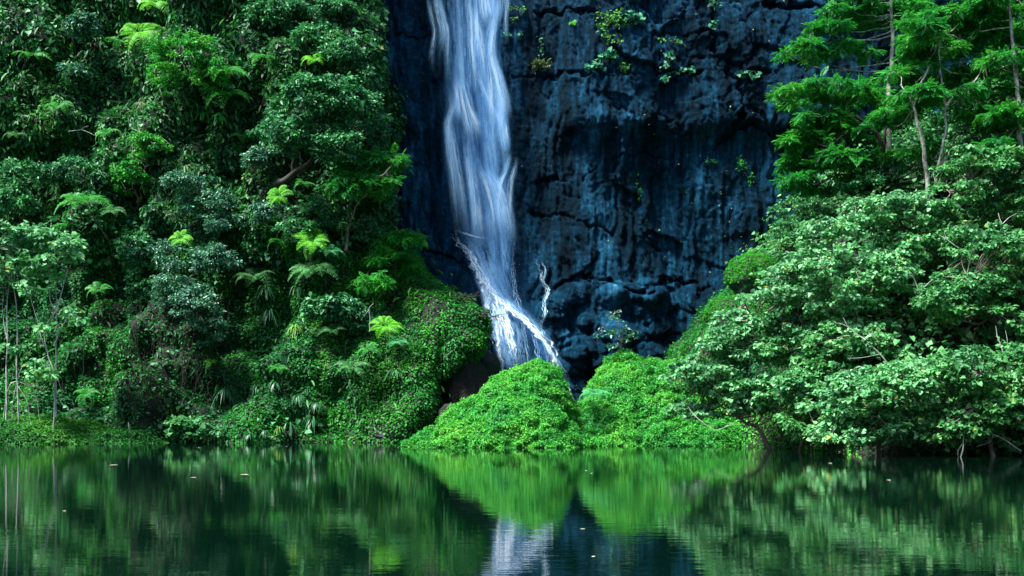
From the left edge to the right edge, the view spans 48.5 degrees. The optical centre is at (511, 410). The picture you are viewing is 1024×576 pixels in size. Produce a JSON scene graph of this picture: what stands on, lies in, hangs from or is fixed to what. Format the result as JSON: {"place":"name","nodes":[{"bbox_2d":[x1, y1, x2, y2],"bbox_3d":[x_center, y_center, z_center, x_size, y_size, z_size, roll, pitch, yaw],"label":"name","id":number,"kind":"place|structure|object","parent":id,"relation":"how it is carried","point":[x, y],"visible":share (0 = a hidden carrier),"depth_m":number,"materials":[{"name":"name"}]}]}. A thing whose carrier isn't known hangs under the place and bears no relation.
{"place":"outdoors","nodes":[
{"label":"outdoors","id":0,"kind":"place"},
{"bbox_2d":[0,411,168,444],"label":"bank","id":1,"kind":"structure","parent":0,"point":[115,437],"depth_m":58.20,"materials":[{"name":"plant"}]},
{"bbox_2d":[0,219,37,421],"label":"pale stemmed sapling","id":2,"kind":"object","parent":1,"relation":"on","point":[11,243],"visible":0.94,"depth_m":58.02,"materials":[{"name":"green plant"}]},
{"bbox_2d":[0,222,63,422],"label":"pale stemmed sapling","id":3,"kind":"object","parent":1,"relation":"on","point":[33,239],"visible":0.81,"depth_m":58.16,"materials":[{"name":"green plant"}]},
{"bbox_2d":[11,235,92,428],"bbox_3d":[-23.404,-3.932,57.939,4.029,10.173,2.322,0,0,0],"label":"pale stemmed sapling","id":4,"kind":"object","parent":1,"relation":"on","point":[40,263],"visible":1,"depth_m":57.71,"materials":[{"name":"green plant"}]},
{"bbox_2d":[38,227,88,421],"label":"pale stemmed sapling","id":5,"kind":"object","parent":1,"relation":"on","point":[65,235],"visible":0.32,"depth_m":59.32,"materials":[{"name":"green plant"}]},
{"bbox_2d":[0,0,489,442],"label":"hillside","id":6,"kind":"structure","parent":0,"point":[154,412],"depth_m":64.61,"materials":[{"name":"green plant"}]},
{"bbox_2d":[12,51,51,70],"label":"fern","id":7,"kind":"object","parent":6,"relation":"on","point":[35,53],"visible":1,"depth_m":69.05,"materials":[{"name":"green plant"}]},
{"bbox_2d":[0,154,107,216],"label":"shrub","id":8,"kind":"object","parent":6,"relation":"on","point":[8,194],"visible":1,"depth_m":66.69,"materials":[{"name":"green plant"}]},
{"bbox_2d":[43,101,74,118],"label":"fern","id":9,"kind":"object","parent":6,"relation":"on","point":[61,104],"visible":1,"depth_m":67.60,"materials":[{"name":"green plant"}]},
{"bbox_2d":[55,11,105,85],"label":"shrub","id":10,"kind":"object","parent":6,"relation":"on","point":[83,22],"visible":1,"depth_m":69.34,"materials":[{"name":"green plant"}]},
{"bbox_2d":[54,192,114,241],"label":"tree fern","id":11,"kind":"object","parent":6,"relation":"on","point":[93,198],"visible":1,"depth_m":63.90,"materials":[{"name":"green plant"}]},
{"bbox_2d":[73,389,98,402],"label":"fern","id":12,"kind":"object","parent":6,"relation":"on","point":[86,392],"visible":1,"depth_m":62.70,"materials":[{"name":"green plant"}]},
{"bbox_2d":[85,281,112,301],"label":"fern","id":13,"kind":"object","parent":6,"relation":"on","point":[101,288],"visible":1,"depth_m":65.67,"materials":[{"name":"green plant"}]},
{"bbox_2d":[97,205,126,215],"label":"fern","id":14,"kind":"object","parent":6,"relation":"on","point":[119,209],"visible":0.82,"depth_m":66.36,"materials":[{"name":"green plant"}]},
{"bbox_2d":[102,36,136,47],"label":"fern","id":15,"kind":"object","parent":6,"relation":"on","point":[117,39],"visible":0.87,"depth_m":71.03,"materials":[{"name":"green plant"}]},
{"bbox_2d":[112,233,154,305],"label":"shrub","id":16,"kind":"object","parent":6,"relation":"on","point":[131,242],"visible":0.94,"depth_m":65.46,"materials":[{"name":"green plant"}]},
{"bbox_2d":[120,22,162,52],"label":"tree fern","id":17,"kind":"object","parent":6,"relation":"on","point":[127,27],"visible":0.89,"depth_m":69.75,"materials":[{"name":"green plant"}]},
{"bbox_2d":[109,130,174,206],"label":"shrub","id":18,"kind":"object","parent":6,"relation":"on","point":[144,136],"visible":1,"depth_m":66.76,"materials":[{"name":"green plant"}]},
{"bbox_2d":[137,0,168,22],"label":"tree fern","id":19,"kind":"object","parent":6,"relation":"on","point":[155,2],"visible":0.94,"depth_m":68.86,"materials":[{"name":"green plant"}]},
{"bbox_2d":[0,36,365,431],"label":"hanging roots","id":20,"kind":"object","parent":6,"relation":"hanging from","point":[182,371],"visible":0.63,"depth_m":63.13,"materials":[{"name":"plant"}]},
{"bbox_2d":[141,30,231,97],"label":"shrub","id":21,"kind":"object","parent":6,"relation":"on","point":[208,65],"visible":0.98,"depth_m":65.25,"materials":[{"name":"green plant"}]},
{"bbox_2d":[168,229,207,249],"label":"fern","id":22,"kind":"object","parent":6,"relation":"on","point":[185,235],"visible":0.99,"depth_m":63.80,"materials":[{"name":"green plant"}]},
{"bbox_2d":[163,414,223,442],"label":"shrub","id":23,"kind":"object","parent":6,"relation":"on","point":[199,429],"visible":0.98,"depth_m":59.86,"materials":[{"name":"green plant"}]},
{"bbox_2d":[144,239,245,348],"bbox_3d":[-18.006,-6.542,62.935,5.854,6.268,4.323,0,0,24],"label":"shrub","id":24,"kind":"object","parent":6,"relation":"on","point":[203,262],"visible":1,"depth_m":62.69,"materials":[{"name":"green plant"}]},
{"bbox_2d":[0,0,407,238],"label":"undergrowth","id":25,"kind":"object","parent":6,"relation":"on","point":[195,130],"visible":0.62,"depth_m":68.03,"materials":[{"name":"green plant"}]},
{"bbox_2d":[158,168,249,235],"bbox_3d":[-17.474,-11.880,65.139,5.441,3.989,2.817,0,0,0],"label":"shrub","id":26,"kind":"object","parent":6,"relation":"on","point":[180,179],"visible":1,"depth_m":64.64,"materials":[{"name":"green plant"}]},
{"bbox_2d":[0,210,412,442],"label":"creeper carpet","id":27,"kind":"object","parent":6,"relation":"on","point":[255,345],"visible":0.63,"depth_m":64.67,"materials":[{"name":"green plant"}]},
{"bbox_2d":[305,402,327,414],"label":"strap leaved plant","id":28,"kind":"object","parent":27,"relation":"on","point":[315,405],"visible":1,"depth_m":61.60,"materials":[{"name":"green plant"}]},
{"bbox_2d":[0,0,421,442],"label":"heart leaf vine","id":29,"kind":"object","parent":6,"relation":"on","point":[232,169],"visible":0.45,"depth_m":67.14,"materials":[{"name":"plant"}]},
{"bbox_2d":[210,114,226,125],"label":"strap leaved plant","id":30,"kind":"object","parent":6,"relation":"on","point":[218,117],"visible":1,"depth_m":66.28,"materials":[{"name":"green plant"}]},
{"bbox_2d":[211,386,238,406],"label":"strap leaved plant","id":31,"kind":"object","parent":6,"relation":"on","point":[227,391],"visible":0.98,"depth_m":62.95,"materials":[{"name":"green plant"}]},
{"bbox_2d":[203,66,249,79],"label":"tree fern","id":32,"kind":"object","parent":6,"relation":"on","point":[238,68],"visible":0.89,"depth_m":65.06,"materials":[{"name":"green plant"}]},
{"bbox_2d":[203,88,250,115],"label":"tree fern","id":33,"kind":"object","parent":6,"relation":"on","point":[235,92],"visible":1,"depth_m":65.65,"materials":[{"name":"green plant"}]},
{"bbox_2d":[228,130,254,145],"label":"fern","id":34,"kind":"object","parent":6,"relation":"on","point":[239,134],"visible":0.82,"depth_m":66.71,"materials":[{"name":"green plant"}]},
{"bbox_2d":[0,0,495,432],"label":"hanging leaf vine","id":35,"kind":"object","parent":6,"relation":"on","point":[283,359],"visible":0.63,"depth_m":67.88,"materials":[{"name":"green plant"}]},
{"bbox_2d":[233,267,276,288],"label":"fern","id":36,"kind":"object","parent":6,"relation":"on","point":[245,274],"visible":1,"depth_m":64.84,"materials":[{"name":"green plant"}]},
{"bbox_2d":[240,145,285,225],"bbox_3d":[-14.159,-12.735,64.210,2.156,4.818,3.177,0,0,-30],"label":"shrub","id":37,"kind":"object","parent":6,"relation":"on","point":[265,213],"visible":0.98,"depth_m":63.96,"materials":[{"name":"green plant"}]},
{"bbox_2d":[247,51,278,67],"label":"fern","id":38,"kind":"object","parent":6,"relation":"on","point":[260,56],"visible":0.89,"depth_m":66.03,"materials":[{"name":"green plant"}]},
{"bbox_2d":[253,284,274,300],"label":"strap leaved plant","id":39,"kind":"object","parent":6,"relation":"on","point":[265,288],"visible":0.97,"depth_m":65.00,"materials":[{"name":"green plant"}]},
{"bbox_2d":[259,309,280,326],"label":"strap leaved plant","id":40,"kind":"object","parent":6,"relation":"on","point":[266,314],"visible":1,"depth_m":64.90,"materials":[{"name":"green plant"}]},
{"bbox_2d":[266,185,292,209],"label":"fern","id":41,"kind":"object","parent":6,"relation":"on","point":[272,192],"visible":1,"depth_m":63.38,"materials":[{"name":"green plant"}]},
{"bbox_2d":[267,237,293,253],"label":"fern","id":42,"kind":"object","parent":6,"relation":"on","point":[275,240],"visible":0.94,"depth_m":63.55,"materials":[{"name":"green plant"}]},
{"bbox_2d":[283,422,300,435],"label":"strap leaved plant","id":43,"kind":"object","parent":6,"relation":"on","point":[290,426],"visible":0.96,"depth_m":60.87,"materials":[{"name":"green plant"}]},
{"bbox_2d":[241,0,355,33],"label":"shrub","id":44,"kind":"object","parent":6,"relation":"on","point":[264,11],"visible":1,"depth_m":67.23,"materials":[{"name":"green plant"}]},
{"bbox_2d":[292,228,329,266],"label":"tree fern","id":45,"kind":"object","parent":6,"relation":"on","point":[317,239],"visible":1,"depth_m":62.28,"materials":[{"name":"green plant"}]},
{"bbox_2d":[301,416,323,436],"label":"strap leaved plant","id":46,"kind":"object","parent":6,"relation":"on","point":[313,421],"visible":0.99,"depth_m":61.35,"materials":[{"name":"green plant"}]},
{"bbox_2d":[301,53,325,67],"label":"fern","id":47,"kind":"object","parent":6,"relation":"on","point":[309,57],"visible":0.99,"depth_m":64.54,"materials":[{"name":"green plant"}]},
{"bbox_2d":[288,260,339,292],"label":"tree fern","id":48,"kind":"object","parent":6,"relation":"on","point":[303,269],"visible":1,"depth_m":62.31,"materials":[{"name":"green plant"}]},
{"bbox_2d":[246,71,393,188],"bbox_3d":[-10.536,-15.581,62.688,7.862,6.040,4.571,0,0,0],"label":"dark canopy tree","id":49,"kind":"object","parent":6,"relation":"on","point":[341,107],"visible":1,"depth_m":61.73,"materials":[{"name":"green plant"}]},
{"bbox_2d":[270,194,384,245],"bbox_3d":[-10.197,-10.596,63.757,6.737,3.040,2.637,0,0,-24],"label":"shrub","id":50,"kind":"object","parent":6,"relation":"on","point":[316,207],"visible":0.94,"depth_m":63.29,"materials":[{"name":"green plant"}]},
{"bbox_2d":[316,323,345,338],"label":"fern","id":51,"kind":"object","parent":6,"relation":"on","point":[336,328],"visible":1,"depth_m":61.71,"materials":[{"name":"green plant"}]},
{"bbox_2d":[288,18,374,89],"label":"shrub","id":52,"kind":"object","parent":6,"relation":"on","point":[329,50],"visible":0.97,"depth_m":65.03,"materials":[{"name":"green plant"}]},
{"bbox_2d":[318,244,345,263],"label":"fern","id":53,"kind":"object","parent":6,"relation":"on","point":[333,250],"visible":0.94,"depth_m":62.67,"materials":[{"name":"green plant"}]},
{"bbox_2d":[297,291,388,335],"bbox_3d":[-9.164,-5.336,62.410,5.001,2.454,2.698,0,0,-23],"label":"shrub","id":54,"kind":"object","parent":6,"relation":"on","point":[347,311],"visible":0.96,"depth_m":61.86,"materials":[{"name":"green plant"}]},
{"bbox_2d":[333,360,371,379],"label":"fern","id":55,"kind":"object","parent":6,"relation":"on","point":[344,365],"visible":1,"depth_m":60.56,"materials":[{"name":"green plant"}]},
{"bbox_2d":[313,142,413,250],"bbox_3d":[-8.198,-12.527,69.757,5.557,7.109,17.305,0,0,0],"label":"layered tree","id":56,"kind":"object","parent":6,"relation":"on","point":[347,185],"visible":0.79,"depth_m":62.59,"materials":[{"name":"green plant"}]},
{"bbox_2d":[357,342,379,358],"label":"fern","id":57,"kind":"object","parent":6,"relation":"on","point":[369,347],"visible":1,"depth_m":60.82,"materials":[{"name":"green plant"}]},
{"bbox_2d":[369,316,403,341],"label":"fern","id":58,"kind":"object","parent":6,"relation":"on","point":[379,327],"visible":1,"depth_m":61.25,"materials":[{"name":"green plant"}]},
{"bbox_2d":[373,429,399,438],"bbox_3d":[-6.450,1.263,60.699,1.935,0.995,1.305,0,0,0],"label":"dark rock","id":59,"kind":"object","parent":6,"relation":"on","point":[377,435],"visible":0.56,"depth_m":60.16,"materials":[{"name":"stone"}]},
{"bbox_2d":[347,228,429,313],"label":"fresh green tree","id":60,"kind":"object","parent":6,"relation":"on","point":[400,266],"visible":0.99,"depth_m":63.69,"materials":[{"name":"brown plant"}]},
{"bbox_2d":[386,336,408,349],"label":"fern","id":61,"kind":"object","parent":6,"relation":"on","point":[393,341],"visible":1,"depth_m":61.18,"materials":[{"name":"green plant"}]},
{"bbox_2d":[306,249,493,442],"bbox_3d":[-6.360,-4.493,69.503,10.555,13.226,19.539,0,0,0],"label":"spur creeper","id":62,"kind":"object","parent":6,"relation":"on","point":[479,353],"visible":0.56,"depth_m":62.09,"materials":[{"name":"green plant"}]},
{"bbox_2d":[433,403,456,424],"bbox_3d":[-3.143,0.761,61.491,2.242,2.359,2.365,0,0,0],"label":"brown rock","id":63,"kind":"object","parent":6,"relation":"on","point":[441,409],"visible":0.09,"depth_m":61.20,"materials":[{"name":"stone"}]},
{"bbox_2d":[440,359,487,405],"bbox_3d":[-2.692,-1.111,63.984,2.851,5.244,2.949,0,0,0],"label":"brown rock","id":64,"kind":"object","parent":6,"relation":"on","point":[469,378],"visible":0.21,"depth_m":62.86,"materials":[{"name":"stone"}]},
{"bbox_2d":[448,291,483,302],"bbox_3d":[-2.812,-6.405,64.421,2.416,0.885,1.432,0,0,0],"label":"root tangle","id":65,"kind":"object","parent":6,"relation":"on","point":[472,296],"visible":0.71,"depth_m":64.42,"materials":[{"name":"wood"}]},
{"bbox_2d":[475,307,501,320],"bbox_3d":[-1.571,-5.428,63.746,2.084,0.801,1.340,0,0,-32],"label":"root tangle","id":66,"kind":"object","parent":6,"relation":"on","point":[484,316],"visible":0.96,"depth_m":63.72,"materials":[{"name":"wood"}]},
{"bbox_2d":[480,350,500,381],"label":"dark rock","id":67,"kind":"object","parent":6,"relation":"on","point":[489,360],"visible":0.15,"depth_m":65.51,"materials":[{"name":"stone"}]},
{"bbox_2d":[399,357,598,447],"bbox_3d":[-0.650,-0.099,55.200,11.100,5.198,9.400,0,0,0],"label":"vine covered mound","id":68,"kind":"object","parent":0,"point":[530,404],"visible":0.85,"depth_m":53.29,"materials":[{"name":"green plant"}]},
{"bbox_2d":[433,0,576,395],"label":"waterfall","id":69,"kind":"structure","parent":0,"point":[506,326],"depth_m":73.88,"materials":[{"name":"liquid"}]},
{"bbox_2d":[0,442,1023,575],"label":"pond","id":70,"kind":"structure","parent":0,"point":[313,509],"depth_m":19.18,"materials":[{"name":"green liquid"}]},
{"bbox_2d":[575,348,744,445],"bbox_3d":[8.411,-0.388,57.799,12.025,5.777,10.598,0,0,0],"label":"vine covered mound","id":71,"kind":"object","parent":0,"point":[629,409],"visible":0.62,"depth_m":55.98,"materials":[{"name":"green plant"}]},
{"bbox_2d":[579,388,609,413],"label":"fern","id":72,"kind":"object","parent":71,"relation":"on","point":[598,392],"visible":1,"depth_m":55.44,"materials":[{"name":"green plant"}]},
{"bbox_2d":[593,310,640,352],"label":"sapling","id":73,"kind":"object","parent":71,"relation":"on","point":[613,330],"visible":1,"depth_m":58.36,"materials":[{"name":"green plant"}]},
{"bbox_2d":[382,0,1023,400],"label":"cliff","id":74,"kind":"structure","parent":0,"point":[572,124],"depth_m":75.29,"materials":[{"name":"grey stone"}]},
{"bbox_2d":[527,58,552,73],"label":"dry grass tuft","id":75,"kind":"object","parent":74,"relation":"attached to","point":[538,63],"visible":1,"depth_m":75.59,"materials":[{"name":"plant"}]},
{"bbox_2d":[584,46,618,73],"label":"cliff plant","id":76,"kind":"object","parent":74,"relation":"attached to","point":[600,62],"visible":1,"depth_m":74.09,"materials":[{"name":"green plant"}]},
{"bbox_2d":[595,7,628,44],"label":"cliff plant","id":77,"kind":"object","parent":74,"relation":"attached to","point":[611,21],"visible":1,"depth_m":74.38,"materials":[{"name":"green plant"}]},
{"bbox_2d":[621,9,645,24],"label":"cliff plant","id":78,"kind":"object","parent":74,"relation":"attached to","point":[636,16],"visible":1,"depth_m":74.24,"materials":[{"name":"green plant"}]},
{"bbox_2d":[659,50,674,68],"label":"cliff plant","id":79,"kind":"object","parent":74,"relation":"attached to","point":[668,60],"visible":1,"depth_m":74.60,"materials":[{"name":"green plant"}]},
{"bbox_2d":[668,66,694,74],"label":"cliff plant","id":80,"kind":"object","parent":74,"relation":"attached to","point":[689,69],"visible":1,"depth_m":74.98,"materials":[{"name":"green plant"}]},
{"bbox_2d":[736,155,754,185],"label":"cliff plant","id":81,"kind":"object","parent":74,"relation":"attached to","point":[742,166],"visible":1,"depth_m":75.34,"materials":[{"name":"green plant"}]},
{"bbox_2d":[734,70,761,80],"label":"cliff plant","id":82,"kind":"object","parent":74,"relation":"on","point":[742,75],"visible":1,"depth_m":74.34,"materials":[{"name":"green plant"}]},
{"bbox_2d":[670,93,1023,455],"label":"hillside","id":83,"kind":"structure","parent":0,"point":[967,327],"depth_m":48.41,"materials":[{"name":"green plant"}]},
{"bbox_2d":[699,322,749,360],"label":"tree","id":84,"kind":"object","parent":83,"relation":"on","point":[703,350],"visible":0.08,"depth_m":56.42,"materials":[{"name":"plant"}]},
{"bbox_2d":[702,294,745,325],"bbox_3d":[10.662,-4.870,56.748,2.340,1.901,2.316,0,0,25],"label":"mossy boulder","id":85,"kind":"object","parent":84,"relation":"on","point":[719,303],"visible":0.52,"depth_m":56.26,"materials":[{"name":"plant"}]},
{"bbox_2d":[658,320,796,449],"bbox_3d":[9.425,-1.004,49.390,6.288,6.168,3.967,0,0,0],"label":"broad leaved tree","id":86,"kind":"object","parent":83,"relation":"on","point":[748,396],"visible":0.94,"depth_m":48.54,"materials":[{"name":"green plant"}]},
{"bbox_2d":[723,250,775,295],"bbox_3d":[12.060,-6.830,57.341,2.618,2.673,2.789,0,0,28],"label":"mossy boulder","id":87,"kind":"object","parent":83,"relation":"on","point":[738,279],"visible":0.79,"depth_m":56.56,"materials":[{"name":"plant"}]},
{"bbox_2d":[663,243,847,399],"bbox_3d":[11.395,-4.389,63.653,6.611,8.754,32.877,0,0,0],"label":"ledge moss","id":88,"kind":"object","parent":83,"relation":"on","point":[695,333],"visible":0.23,"depth_m":64.43,"materials":[{"name":"green plant"}]},
{"bbox_2d":[746,291,769,327],"bbox_3d":[12.557,-4.707,56.770,2.509,2.712,2.203,0,0,0],"label":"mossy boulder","id":89,"kind":"object","parent":83,"relation":"on","point":[763,307],"visible":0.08,"depth_m":56.13,"materials":[{"name":"plant"}]},
{"bbox_2d":[707,259,844,414],"bbox_3d":[11.398,-3.229,49.522,6.102,6.864,4.484,0,0,25],"label":"broad leaved tree","id":90,"kind":"object","parent":83,"relation":"on","point":[781,289],"visible":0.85,"depth_m":48.71,"materials":[{"name":"green plant"}]},
{"bbox_2d":[720,400,870,451],"bbox_3d":[8.581,0.415,62.460,6.670,3.014,35.345,0,0,-9],"label":"bank creeper","id":91,"kind":"object","parent":83,"relation":"on","point":[779,437],"visible":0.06,"depth_m":52.16,"materials":[{"name":"green plant"}]},
{"bbox_2d":[760,194,839,249],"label":"dark leaved tree","id":92,"kind":"object","parent":83,"relation":"on","point":[787,222],"visible":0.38,"depth_m":58.09,"materials":[{"name":"green plant"}]},
{"bbox_2d":[767,346,857,450],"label":"broad leaved tree","id":93,"kind":"object","parent":83,"relation":"on","point":[804,383],"visible":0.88,"depth_m":46.78,"materials":[{"name":"green plant"}]},
{"bbox_2d":[765,66,904,201],"bbox_3d":[15.480,-12.765,54.650,6.431,6.777,5.422,0,0,0],"label":"feathery tree","id":94,"kind":"object","parent":83,"relation":"on","point":[837,123],"visible":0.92,"depth_m":54.32,"materials":[{"name":"green plant"}]},
{"bbox_2d":[771,0,929,178],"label":"feathery tree","id":95,"kind":"object","parent":83,"relation":"on","point":[830,20],"visible":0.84,"depth_m":56.85,"materials":[{"name":"green plant"}]},
{"bbox_2d":[778,216,924,364],"bbox_3d":[14.188,-4.989,47.433,6.028,6.217,5.165,0,0,0],"label":"broad leaved tree","id":96,"kind":"object","parent":83,"relation":"on","point":[849,283],"visible":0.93,"depth_m":46.57,"materials":[{"name":"green plant"}]},
{"bbox_2d":[838,318,891,366],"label":"dead branch","id":97,"kind":"object","parent":96,"relation":"attached to","point":[869,344],"visible":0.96,"depth_m":45.29,"materials":[{"name":"wood"}]},
{"bbox_2d":[724,59,1023,455],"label":"undergrowth","id":98,"kind":"object","parent":83,"relation":"on","point":[903,139],"visible":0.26,"depth_m":49.57,"materials":[{"name":"green plant"}]},
{"bbox_2d":[795,356,950,455],"bbox_3d":[13.850,-0.071,43.000,5.570,4.051,4.372,0,0,0],"label":"broad leaved tree","id":99,"kind":"object","parent":98,"relation":"in","point":[887,384],"visible":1,"depth_m":42.14,"materials":[{"name":"green plant"}]},
{"bbox_2d":[835,189,978,284],"bbox_3d":[16.825,-7.227,49.140,6.481,4.590,4.707,0,0,-14],"label":"broad leaved tree","id":100,"kind":"object","parent":83,"relation":"on","point":[895,209],"visible":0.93,"depth_m":47.89,"materials":[{"name":"green plant"}]},
{"bbox_2d":[818,111,1023,201],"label":"dark leaved tree","id":101,"kind":"object","parent":83,"relation":"on","point":[879,170],"visible":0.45,"depth_m":53.70,"materials":[{"name":"green plant"}]},
{"bbox_2d":[860,0,1013,264],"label":"feathery tree","id":102,"kind":"object","parent":83,"relation":"on","point":[941,24],"visible":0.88,"depth_m":51.27,"materials":[{"name":"green plant"}]},
{"bbox_2d":[886,0,1023,140],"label":"feathery tree","id":103,"kind":"object","parent":83,"relation":"on","point":[918,6],"visible":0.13,"depth_m":61.14,"materials":[{"name":"green plant"}]},
{"bbox_2d":[898,219,1023,342],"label":"broad leaved tree","id":104,"kind":"object","parent":83,"relation":"on","point":[1001,281],"visible":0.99,"depth_m":45.23,"materials":[{"name":"green plant"}]},
{"bbox_2d":[908,341,1023,455],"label":"broad leaved tree","id":105,"kind":"object","parent":83,"relation":"on","point":[964,410],"visible":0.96,"depth_m":41.70,"materials":[{"name":"green plant"}]},
{"bbox_2d":[925,143,1023,263],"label":"broad leaved tree","id":106,"kind":"object","parent":83,"relation":"on","point":[1004,164],"visible":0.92,"depth_m":47.49,"materials":[{"name":"green plant"}]},
{"bbox_2d":[952,0,1023,229],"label":"feathery tree","id":107,"kind":"object","parent":83,"relation":"on","point":[996,119],"visible":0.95,"depth_m":50.30,"materials":[{"name":"green plant"}]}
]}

